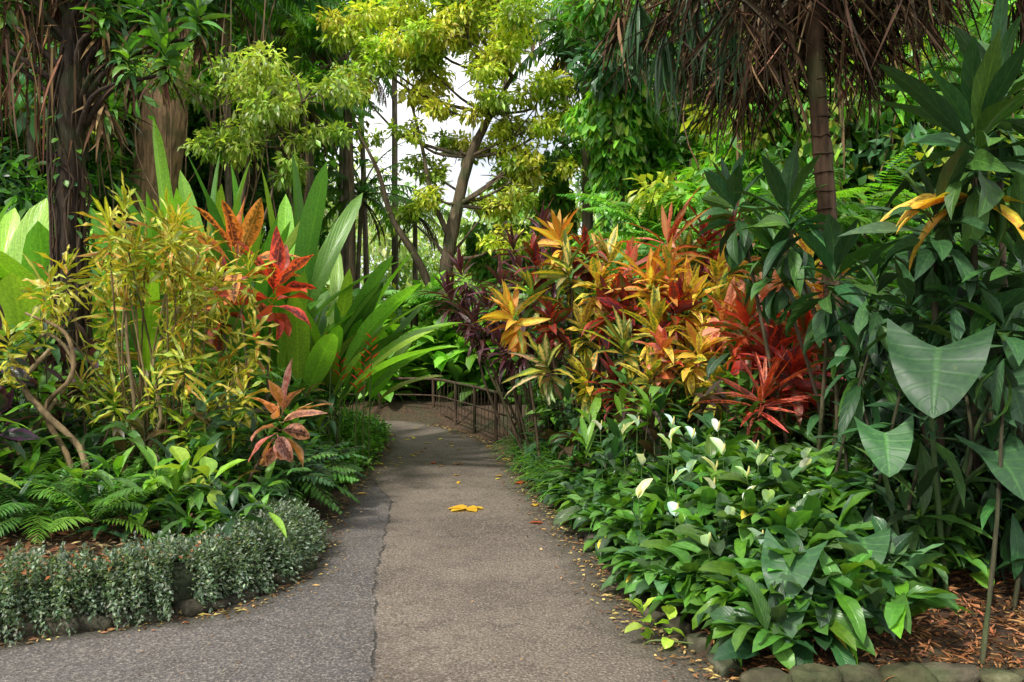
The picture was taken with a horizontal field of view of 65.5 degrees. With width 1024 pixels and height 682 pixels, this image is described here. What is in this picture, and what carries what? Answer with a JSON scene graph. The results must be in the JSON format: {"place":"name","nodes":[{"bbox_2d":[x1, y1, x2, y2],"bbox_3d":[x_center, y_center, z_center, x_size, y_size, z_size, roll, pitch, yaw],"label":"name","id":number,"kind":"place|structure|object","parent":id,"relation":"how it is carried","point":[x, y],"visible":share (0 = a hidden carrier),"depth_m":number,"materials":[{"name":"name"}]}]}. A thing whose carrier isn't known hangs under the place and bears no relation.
{"place":"outdoors","nodes":[
{"label":"outdoors","id":0,"kind":"place"},
{"bbox_2d":[0,420,735,681],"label":"path","id":1,"kind":"structure","parent":0,"point":[547,623],"depth_m":4.41,"materials":[{"name":"grey asphalt"}]},
{"bbox_2d":[0,423,739,681],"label":"fallen leaves","id":2,"kind":"object","parent":1,"relation":"on","point":[474,508],"visible":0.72,"depth_m":5.13,"materials":[{"name":"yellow plant"}]},
{"bbox_2d":[624,597,693,648],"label":"creeping seedling","id":3,"kind":"object","parent":1,"relation":"on","point":[670,611],"visible":1,"depth_m":3.98,"materials":[{"name":"green plant"}]},
{"bbox_2d":[265,0,680,288],"label":"sky","id":4,"kind":"structure","parent":0,"point":[476,181],"materials":[{"name":"white"}]},
{"bbox_2d":[0,374,1023,681],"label":"ground","id":5,"kind":"structure","parent":0,"point":[396,408],"depth_m":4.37,"materials":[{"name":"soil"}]},
{"bbox_2d":[0,305,39,474],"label":"dark purple cordyline","id":6,"kind":"object","parent":5,"relation":"on","point":[17,434],"visible":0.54,"depth_m":5.57,"materials":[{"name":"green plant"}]},
{"bbox_2d":[0,112,111,239],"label":"jungle tree","id":7,"kind":"object","parent":5,"relation":"on","point":[7,176],"visible":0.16,"depth_m":14.30,"materials":[{"name":"green plant"}]},
{"bbox_2d":[1,23,121,266],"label":"jungle tree","id":8,"kind":"object","parent":5,"relation":"on","point":[3,115],"visible":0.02,"depth_m":17.03,"materials":[{"name":"green plant"}]},
{"bbox_2d":[10,2,126,200],"bbox_3d":[-8.987,-3.096,15.106,3.417,8.849,3.575,0,1,0],"label":"slender palm","id":9,"kind":"object","parent":5,"relation":"on","point":[31,144],"visible":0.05,"depth_m":14.86,"materials":[{"name":"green plant"}]},
{"bbox_2d":[0,198,160,377],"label":"banana plant","id":10,"kind":"object","parent":5,"relation":"on","point":[27,235],"visible":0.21,"depth_m":8.80,"materials":[{"name":"green plant"}]},
{"bbox_2d":[16,284,186,521],"bbox_3d":[-3.100,0.298,5.845,1.215,2.009,0.744,0,1,0],"label":"twisted liana","id":11,"kind":"object","parent":5,"relation":"on","point":[52,423],"visible":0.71,"depth_m":5.75,"materials":[{"name":"brown plant"}]},
{"bbox_2d":[0,0,234,450],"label":"epiphyte tree","id":12,"kind":"object","parent":5,"relation":"on","point":[75,87],"visible":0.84,"depth_m":6.84,"materials":[{"name":"brown plant"}]},
{"bbox_2d":[14,0,222,176],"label":"giant trunk tree","id":13,"kind":"object","parent":5,"relation":"on","point":[211,5],"visible":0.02,"depth_m":16.85,"materials":[{"name":"green plant"}]},
{"bbox_2d":[0,40,239,160],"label":"jungle tree","id":14,"kind":"object","parent":5,"relation":"on","point":[125,123],"visible":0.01,"depth_m":19.40,"materials":[{"name":"green plant"}]},
{"bbox_2d":[0,170,279,478],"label":"yellow croton","id":15,"kind":"object","parent":5,"relation":"on","point":[179,256],"visible":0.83,"depth_m":6.11,"materials":[{"name":"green plant"}]},
{"bbox_2d":[0,417,286,537],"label":"arrowhead plant","id":16,"kind":"object","parent":5,"relation":"on","point":[207,467],"visible":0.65,"depth_m":5.25,"materials":[{"name":"green plant"}]},
{"bbox_2d":[0,329,298,543],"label":"fern","id":17,"kind":"object","parent":5,"relation":"on","point":[82,511],"visible":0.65,"depth_m":5.00,"materials":[{"name":"green plant"}]},
{"bbox_2d":[0,0,331,230],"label":"jungle tree","id":18,"kind":"object","parent":5,"relation":"on","point":[198,124],"visible":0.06,"depth_m":18.77,"materials":[{"name":"green plant"}]},
{"bbox_2d":[0,493,333,646],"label":"hedge","id":19,"kind":"object","parent":5,"relation":"on","point":[216,563],"visible":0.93,"depth_m":4.44,"materials":[{"name":"green plant"}]},
{"bbox_2d":[0,311,360,545],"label":"green plants","id":20,"kind":"object","parent":5,"relation":"on","point":[117,441],"visible":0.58,"depth_m":5.88,"materials":[{"name":"green plant"}]},
{"bbox_2d":[123,14,304,217],"bbox_3d":[-9.100,-6.348,24.520,6.530,15.227,7.146,0,1,0],"label":"jungle tree","id":21,"kind":"object","parent":5,"relation":"on","point":[205,180],"visible":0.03,"depth_m":23.53,"materials":[{"name":"green plant"}]},
{"bbox_2d":[107,0,337,235],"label":"giant trunk tree","id":22,"kind":"object","parent":5,"relation":"on","point":[179,125],"visible":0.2,"depth_m":16.55,"materials":[{"name":"brown plant"}]},
{"bbox_2d":[92,0,1023,273],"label":"hanging vines","id":23,"kind":"object","parent":22,"relation":"hanging from","point":[834,128],"visible":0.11,"depth_m":13.39,"materials":[{"name":"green plant"}]},
{"bbox_2d":[171,198,316,435],"bbox_3d":[-2.387,-0.009,7.148,1.360,2.605,1.144,0,1,0],"label":"bronze ti plant","id":24,"kind":"object","parent":5,"relation":"on","point":[239,238],"visible":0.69,"depth_m":7.08,"materials":[{"name":"orange plant"}]},
{"bbox_2d":[126,35,376,221],"bbox_3d":[-4.918,-2.155,15.163,4.518,6.975,2.740,0,1,0],"label":"umbrella tree","id":25,"kind":"object","parent":5,"relation":"on","point":[268,108],"visible":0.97,"depth_m":14.68,"materials":[{"name":"green plant"}]},
{"bbox_2d":[136,437,367,513],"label":"fern","id":26,"kind":"object","parent":5,"relation":"on","point":[316,474],"visible":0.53,"depth_m":6.45,"materials":[{"name":"green plant"}]},
{"bbox_2d":[198,0,310,209],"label":"slender palm","id":27,"kind":"object","parent":5,"relation":"on","point":[227,175],"visible":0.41,"depth_m":17.90,"materials":[{"name":"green plant"}]},
{"bbox_2d":[188,0,342,254],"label":"jungle tree","id":28,"kind":"object","parent":5,"relation":"on","point":[240,43],"visible":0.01,"depth_m":21.66,"materials":[{"name":"green plant"}]},
{"bbox_2d":[88,118,462,440],"bbox_3d":[-3.137,-0.577,8.950,5.019,3.574,4.388,0,1,-24],"label":"heliconia clump","id":29,"kind":"object","parent":5,"relation":"on","point":[345,324],"visible":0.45,"depth_m":9.01,"materials":[{"name":"green plant"}]},
{"bbox_2d":[245,359,328,503],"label":"salmon ti plant","id":30,"kind":"object","parent":5,"relation":"on","point":[281,448],"visible":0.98,"depth_m":5.86,"materials":[{"name":"pink plant"}]},
{"bbox_2d":[227,0,383,206],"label":"slender palm","id":31,"kind":"object","parent":5,"relation":"on","point":[284,30],"visible":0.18,"depth_m":20.59,"materials":[{"name":"green plant"}]},
{"bbox_2d":[236,333,378,474],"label":"heliconia flowers","id":32,"kind":"object","parent":5,"relation":"on","point":[360,389],"visible":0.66,"depth_m":8.50,"materials":[{"name":"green plant"}]},
{"bbox_2d":[278,1,339,158],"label":"slender palm","id":33,"kind":"object","parent":5,"relation":"on","point":[283,152],"depth_m":24.81,"materials":[{"name":"green plant"}]},
{"bbox_2d":[248,53,374,198],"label":"slender palm","id":34,"kind":"object","parent":5,"relation":"on","point":[318,111],"visible":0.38,"depth_m":18.91,"materials":[{"name":"green plant"}]},
{"bbox_2d":[231,0,392,185],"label":"slender palm","id":35,"kind":"object","parent":5,"relation":"on","point":[312,56],"visible":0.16,"depth_m":19.58,"materials":[{"name":"green plant"}]},
{"bbox_2d":[255,0,401,275],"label":"slender palm","id":36,"kind":"object","parent":5,"relation":"on","point":[345,194],"visible":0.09,"depth_m":21.35,"materials":[{"name":"green plant"}]},
{"bbox_2d":[262,0,399,302],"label":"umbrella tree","id":37,"kind":"object","parent":5,"relation":"on","point":[300,32],"visible":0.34,"depth_m":18.87,"materials":[{"name":"green plant"}]},
{"bbox_2d":[300,55,382,180],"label":"slender palm","id":38,"kind":"object","parent":5,"relation":"on","point":[354,124],"visible":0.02,"depth_m":25.83,"materials":[{"name":"green plant"}]},
{"bbox_2d":[309,405,394,491],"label":"ground cover","id":39,"kind":"object","parent":5,"relation":"on","point":[376,438],"visible":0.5,"depth_m":9.62,"materials":[{"name":"green plant"}]},
{"bbox_2d":[316,15,397,274],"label":"slender palm","id":40,"kind":"object","parent":5,"relation":"on","point":[341,172],"visible":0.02,"depth_m":27.82,"materials":[{"name":"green plant"}]},
{"bbox_2d":[303,141,424,288],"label":"slender palm","id":41,"kind":"object","parent":5,"relation":"on","point":[361,186],"visible":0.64,"depth_m":21.92,"materials":[{"name":"green plant"}]},
{"bbox_2d":[359,35,413,282],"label":"slender palm","id":42,"kind":"object","parent":5,"relation":"on","point":[365,230],"visible":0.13,"depth_m":30.83,"materials":[{"name":"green plant"}]},
{"bbox_2d":[341,0,447,290],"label":"slender palm","id":43,"kind":"object","parent":5,"relation":"on","point":[395,280],"visible":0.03,"depth_m":29.81,"materials":[{"name":"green plant"}]},
{"bbox_2d":[369,174,463,289],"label":"slender palm","id":44,"kind":"object","parent":5,"relation":"on","point":[426,225],"visible":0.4,"depth_m":27.91,"materials":[{"name":"green plant"}]},
{"bbox_2d":[322,377,521,443],"bbox_3d":[-1.127,1.061,12.475,1.330,0.830,5.116,-1,1,-42],"label":"railing","id":45,"kind":"object","parent":5,"relation":"on","point":[474,405],"visible":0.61,"depth_m":12.03,"materials":[{"name":"brown metal"}]},
{"bbox_2d":[261,141,597,299],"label":"distant trees","id":46,"kind":"object","parent":5,"relation":"on","point":[381,253],"visible":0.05,"depth_m":50.25,"materials":[{"name":"green plant"}]},
{"bbox_2d":[312,0,588,389],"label":"canopy tree","id":47,"kind":"object","parent":5,"relation":"on","point":[454,26],"visible":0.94,"depth_m":16.66,"materials":[{"name":"green plant"}]},
{"bbox_2d":[311,270,678,405],"bbox_3d":[-1.469,-0.102,16.914,15.784,2.886,7.093,0,1,0],"label":"ginger thicket","id":48,"kind":"object","parent":5,"relation":"on","point":[443,362],"visible":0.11,"depth_m":14.35,"materials":[{"name":"green plant"}]},
{"bbox_2d":[460,221,531,305],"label":"vine covered tree","id":49,"kind":"object","parent":5,"relation":"on","point":[480,270],"visible":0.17,"depth_m":18.59,"materials":[{"name":"green plant"}]},
{"bbox_2d":[455,1,556,228],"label":"slender palm","id":50,"kind":"object","parent":5,"relation":"on","point":[506,221],"visible":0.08,"depth_m":33.82,"materials":[{"name":"green plant"}]},
{"bbox_2d":[0,0,1023,412],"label":"jungle foliage","id":51,"kind":"object","parent":5,"relation":"on","point":[918,150],"visible":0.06,"depth_m":12.38,"materials":[{"name":"green plant"}]},
{"bbox_2d":[0,524,1023,681],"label":"stone edging","id":52,"kind":"object","parent":5,"relation":"on","point":[910,671],"visible":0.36,"depth_m":3.69,"materials":[{"name":"grey stone"}]},
{"bbox_2d":[413,197,623,456],"bbox_3d":[0.067,-0.120,9.184,1.387,3.180,2.796,-1,1,-39],"label":"purple ti plant","id":53,"kind":"object","parent":5,"relation":"on","point":[473,331],"visible":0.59,"depth_m":9.24,"materials":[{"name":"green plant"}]},
{"bbox_2d":[531,1,568,149],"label":"slender palm","id":54,"kind":"object","parent":5,"relation":"on","point":[540,42],"visible":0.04,"depth_m":26.97,"materials":[{"name":"green plant"}]},
{"bbox_2d":[472,209,631,476],"bbox_3d":[0.460,0.037,7.967,1.620,2.889,1.536,-1,1,-39],"label":"yellow orange croton","id":55,"kind":"object","parent":5,"relation":"on","point":[544,311],"visible":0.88,"depth_m":8.03,"materials":[{"name":"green plant"}]},
{"bbox_2d":[522,149,581,324],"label":"vine covered tree","id":56,"kind":"object","parent":5,"relation":"on","point":[565,205],"visible":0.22,"depth_m":18.21,"materials":[{"name":"green plant"}]},
{"bbox_2d":[544,0,564,42],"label":"slender palm","id":57,"kind":"object","parent":5,"relation":"on","point":[549,15],"visible":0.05,"depth_m":21.99,"materials":[{"name":"green plant"}]},
{"bbox_2d":[485,411,630,532],"bbox_3d":[0.620,1.200,8.061,1.554,0.878,5.047,0,1,-10],"label":"lily turf border","id":58,"kind":"object","parent":5,"relation":"on","point":[527,467],"visible":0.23,"depth_m":7.83,"materials":[{"name":"green plant"}]},
{"bbox_2d":[511,0,654,231],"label":"slender palm","id":59,"kind":"object","parent":5,"relation":"on","point":[587,218],"visible":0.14,"depth_m":17.85,"materials":[{"name":"green plant"}]},
{"bbox_2d":[559,9,675,324],"bbox_3d":[2.098,-2.586,15.929,2.345,7.799,2.216,0,1,0],"label":"vine covered tree","id":60,"kind":"object","parent":5,"relation":"on","point":[614,141],"visible":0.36,"depth_m":15.51,"materials":[{"name":"green plant"}]},
{"bbox_2d":[541,13,720,165],"bbox_3d":[6.310,-5.713,20.980,9.782,14.076,8.390,0,1,25],"label":"jungle tree","id":61,"kind":"object","parent":5,"relation":"on","point":[567,141],"depth_m":20.25,"materials":[{"name":"green plant"}]},
{"bbox_2d":[568,64,698,209],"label":"jungle tree","id":62,"kind":"object","parent":5,"relation":"on","point":[578,181],"visible":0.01,"depth_m":27.64,"materials":[{"name":"green plant"}]},
{"bbox_2d":[578,61,700,240],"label":"jungle tree","id":63,"kind":"object","parent":5,"relation":"on","point":[655,215],"visible":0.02,"depth_m":21.27,"materials":[{"name":"green plant"}]},
{"bbox_2d":[532,0,756,237],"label":"jungle tree","id":64,"kind":"object","parent":5,"relation":"on","point":[578,12],"visible":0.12,"depth_m":14.95,"materials":[{"name":"green plant"}]},
{"bbox_2d":[564,273,750,432],"bbox_3d":[1.281,0.325,7.206,1.784,1.907,1.091,1,1,32],"label":"variegated croton","id":65,"kind":"object","parent":5,"relation":"on","point":[658,365],"visible":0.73,"depth_m":7.06,"materials":[{"name":"yellow plant"}]},
{"bbox_2d":[582,186,760,427],"bbox_3d":[1.637,-0.139,7.890,1.930,2.794,1.741,0,1,0],"label":"orange ti plant","id":66,"kind":"object","parent":5,"relation":"on","point":[713,266],"visible":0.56,"depth_m":7.61,"materials":[{"name":"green plant"}]},
{"bbox_2d":[375,146,1020,398],"bbox_3d":[1.737,-0.511,12.199,11.787,3.784,3.897,1,1,40],"label":"tree fern","id":67,"kind":"object","parent":5,"relation":"on","point":[643,250],"visible":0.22,"depth_m":11.28,"materials":[{"name":"green plant"}]},
{"bbox_2d":[591,406,811,561],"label":"peace lily flowers","id":68,"kind":"object","parent":5,"relation":"on","point":[767,495],"visible":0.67,"depth_m":4.95,"materials":[{"name":"white plant"}]},
{"bbox_2d":[622,22,887,297],"bbox_3d":[4.608,-1.991,13.872,5.843,6.911,4.591,0,1,0],"label":"jungle tree","id":69,"kind":"object","parent":5,"relation":"on","point":[672,192],"visible":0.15,"depth_m":12.68,"materials":[{"name":"green plant"}]},
{"bbox_2d":[688,350,822,444],"bbox_3d":[1.825,0.639,5.927,1.038,1.204,0.757,0,1,0],"label":"scarlet dracaena","id":70,"kind":"object","parent":5,"relation":"on","point":[766,386],"visible":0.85,"depth_m":5.94,"materials":[{"name":"red plant"}]},
{"bbox_2d":[716,30,803,359],"bbox_3d":[4.132,-1.973,13.463,1.738,6.689,1.580,0,1,0],"label":"vine covered tree","id":71,"kind":"object","parent":5,"relation":"on","point":[772,144],"visible":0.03,"depth_m":12.92,"materials":[{"name":"green plant"}]},
{"bbox_2d":[499,224,1023,535],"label":"croton shrubs","id":72,"kind":"object","parent":5,"relation":"on","point":[582,431],"visible":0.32,"depth_m":6.66,"materials":[{"name":"green plant"}]},
{"bbox_2d":[697,223,857,447],"bbox_3d":[2.456,0.125,6.578,1.600,2.269,1.249,-1,1,-28],"label":"red ti plant","id":73,"kind":"object","parent":5,"relation":"on","point":[778,342],"visible":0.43,"depth_m":6.47,"materials":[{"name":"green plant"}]},
{"bbox_2d":[544,419,1020,669],"bbox_3d":[1.707,1.115,5.445,2.864,0.952,4.073,0,1,0],"label":"peace lily bed","id":74,"kind":"object","parent":5,"relation":"on","point":[722,592],"visible":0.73,"depth_m":4.27,"materials":[{"name":"green plant"}]},
{"bbox_2d":[558,0,1023,444],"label":"fan palm","id":75,"kind":"object","parent":5,"relation":"on","point":[810,25],"visible":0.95,"depth_m":6.40,"materials":[{"name":"brown plant"}]},
{"bbox_2d":[693,142,904,455],"bbox_3d":[1.951,-0.092,5.716,0.943,2.732,1.930,0,1,-11],"label":"green ti plant","id":76,"kind":"object","parent":5,"relation":"on","point":[794,268],"visible":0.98,"depth_m":5.52,"materials":[{"name":"green plant"}]},
{"bbox_2d":[798,23,880,356],"bbox_3d":[4.914,-1.693,11.966,1.193,6.156,1.168,1,1,41],"label":"vine covered tree","id":77,"kind":"object","parent":5,"relation":"on","point":[851,171],"visible":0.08,"depth_m":11.66,"materials":[{"name":"green plant"}]},
{"bbox_2d":[755,0,1023,288],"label":"jungle tree","id":78,"kind":"object","parent":5,"relation":"on","point":[957,76],"visible":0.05,"depth_m":10.88,"materials":[{"name":"green plant"}]},
{"bbox_2d":[757,318,1023,649],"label":"elephant ear plant","id":79,"kind":"object","parent":5,"relation":"on","point":[933,381],"visible":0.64,"depth_m":3.83,"materials":[{"name":"green plant"}]},
{"bbox_2d":[845,0,941,319],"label":"vine covered tree","id":80,"kind":"object","parent":5,"relation":"on","point":[891,205],"visible":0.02,"depth_m":12.05,"materials":[{"name":"green plant"}]},
{"bbox_2d":[809,241,1023,665],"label":"dark leaf shrub","id":81,"kind":"object","parent":5,"relation":"on","point":[889,411],"visible":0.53,"depth_m":4.34,"materials":[{"name":"green plant"}]},
{"bbox_2d":[837,0,1023,548],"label":"broad leaf dracaena","id":82,"kind":"object","parent":5,"relation":"on","point":[979,100],"visible":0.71,"depth_m":4.30,"materials":[{"name":"green plant"}]},
{"bbox_2d":[960,5,1022,285],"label":"jungle tree","id":83,"kind":"object","parent":5,"relation":"on","point":[1018,91],"depth_m":12.44,"materials":[{"name":"green plant"}]},
{"bbox_2d":[603,139,718,297],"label":"jungle tree","id":84,"kind":"object","parent":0,"point":[695,151],"visible":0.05,"depth_m":15.83,"materials":[{"name":"green plant"}]}
]}

